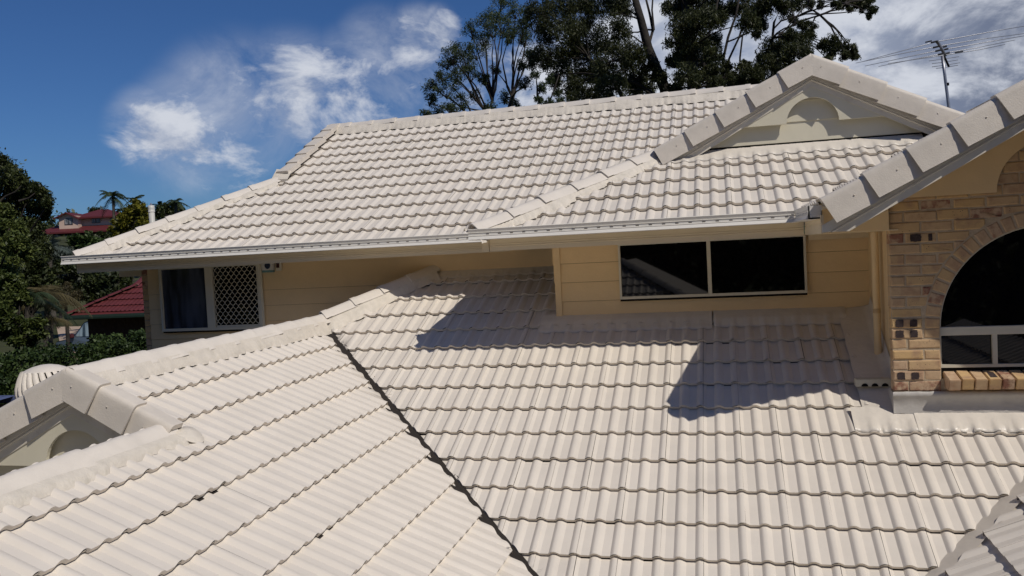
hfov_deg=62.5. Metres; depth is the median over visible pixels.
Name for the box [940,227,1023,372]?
window
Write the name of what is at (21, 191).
broadleaf tree
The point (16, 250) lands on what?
broadleaf tree
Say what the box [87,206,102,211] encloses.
dark tree
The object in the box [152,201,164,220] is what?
palm tree
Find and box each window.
[64,218,72,224]
[91,218,99,222]
[158,264,264,332]
[618,235,807,301]
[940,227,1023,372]
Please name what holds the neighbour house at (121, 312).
on the ground
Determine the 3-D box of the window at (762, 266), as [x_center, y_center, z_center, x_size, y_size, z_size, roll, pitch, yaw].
[2.002,-0.194,8.526,1.840,0.598,0.041,-2,3,14]
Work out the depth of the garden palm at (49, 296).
19.18 m
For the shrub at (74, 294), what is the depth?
29.00 m
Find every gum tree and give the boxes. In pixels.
[418,0,534,115]
[515,0,667,101]
[530,68,564,104]
[659,0,780,92]
[753,0,878,78]
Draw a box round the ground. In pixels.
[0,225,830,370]
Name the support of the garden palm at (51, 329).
on the ground
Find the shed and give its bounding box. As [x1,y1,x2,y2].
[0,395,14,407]
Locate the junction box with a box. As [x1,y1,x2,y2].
[275,263,281,270]
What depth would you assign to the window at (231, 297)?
11.02 m
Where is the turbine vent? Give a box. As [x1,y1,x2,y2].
[14,364,65,398]
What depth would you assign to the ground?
43.36 m
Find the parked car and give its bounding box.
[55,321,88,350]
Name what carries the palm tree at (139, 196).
on the ground
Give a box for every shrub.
[0,269,50,370]
[14,254,62,343]
[45,242,73,317]
[51,257,133,304]
[54,281,83,356]
[65,230,103,249]
[95,231,111,240]
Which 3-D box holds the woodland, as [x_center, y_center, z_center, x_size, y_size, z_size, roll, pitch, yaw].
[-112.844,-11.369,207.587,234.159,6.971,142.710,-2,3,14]
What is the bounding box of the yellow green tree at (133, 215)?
[106,198,148,281]
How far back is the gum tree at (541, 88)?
23.91 m
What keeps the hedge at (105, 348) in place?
on the ground
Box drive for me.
[57,326,80,352]
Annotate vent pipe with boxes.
[148,203,154,222]
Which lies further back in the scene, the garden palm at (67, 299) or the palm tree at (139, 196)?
the palm tree at (139, 196)
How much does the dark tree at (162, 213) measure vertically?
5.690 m
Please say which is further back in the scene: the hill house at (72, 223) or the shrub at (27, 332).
the hill house at (72, 223)
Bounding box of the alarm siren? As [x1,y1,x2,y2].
[261,263,274,272]
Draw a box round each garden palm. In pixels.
[10,289,78,354]
[16,284,92,346]
[41,316,72,346]
[46,235,71,324]
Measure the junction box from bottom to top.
0.112 m
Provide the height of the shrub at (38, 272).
4.097 m
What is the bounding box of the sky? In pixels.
[0,0,1023,225]
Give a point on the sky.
(197, 102)
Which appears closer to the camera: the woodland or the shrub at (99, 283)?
the shrub at (99, 283)
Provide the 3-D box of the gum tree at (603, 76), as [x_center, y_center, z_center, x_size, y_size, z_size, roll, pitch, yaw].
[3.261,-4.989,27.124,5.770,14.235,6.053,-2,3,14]
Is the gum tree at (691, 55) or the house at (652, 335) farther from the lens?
the gum tree at (691, 55)
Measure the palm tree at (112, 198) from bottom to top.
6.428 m
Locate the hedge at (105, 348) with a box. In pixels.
[0,328,146,404]
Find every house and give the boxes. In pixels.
[0,53,1023,575]
[44,209,118,236]
[64,276,144,351]
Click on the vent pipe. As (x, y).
(151, 209)
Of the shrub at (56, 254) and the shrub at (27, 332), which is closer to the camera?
the shrub at (27, 332)
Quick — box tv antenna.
[857,26,1023,107]
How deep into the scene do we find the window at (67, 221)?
118.00 m
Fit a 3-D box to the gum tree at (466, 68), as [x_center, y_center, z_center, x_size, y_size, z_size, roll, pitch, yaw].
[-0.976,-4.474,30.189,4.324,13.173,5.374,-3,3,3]
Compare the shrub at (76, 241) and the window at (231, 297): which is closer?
the window at (231, 297)
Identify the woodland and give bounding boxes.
[13,208,179,236]
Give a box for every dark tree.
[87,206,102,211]
[155,199,185,219]
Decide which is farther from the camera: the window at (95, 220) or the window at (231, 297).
the window at (95, 220)
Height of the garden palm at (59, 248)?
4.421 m
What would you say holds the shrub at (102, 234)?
on the ground
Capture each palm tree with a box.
[95,190,128,226]
[123,195,143,206]
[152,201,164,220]
[166,198,190,213]
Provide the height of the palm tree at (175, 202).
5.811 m
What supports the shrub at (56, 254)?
on the ground
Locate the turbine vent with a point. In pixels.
(29, 378)
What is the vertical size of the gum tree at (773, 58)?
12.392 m
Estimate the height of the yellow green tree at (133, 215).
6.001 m
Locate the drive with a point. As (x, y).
(62, 333)
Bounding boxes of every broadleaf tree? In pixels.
[0,147,57,264]
[0,202,40,275]
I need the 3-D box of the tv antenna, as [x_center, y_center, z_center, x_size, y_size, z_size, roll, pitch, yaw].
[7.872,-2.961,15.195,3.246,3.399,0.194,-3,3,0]
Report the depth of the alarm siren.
10.78 m

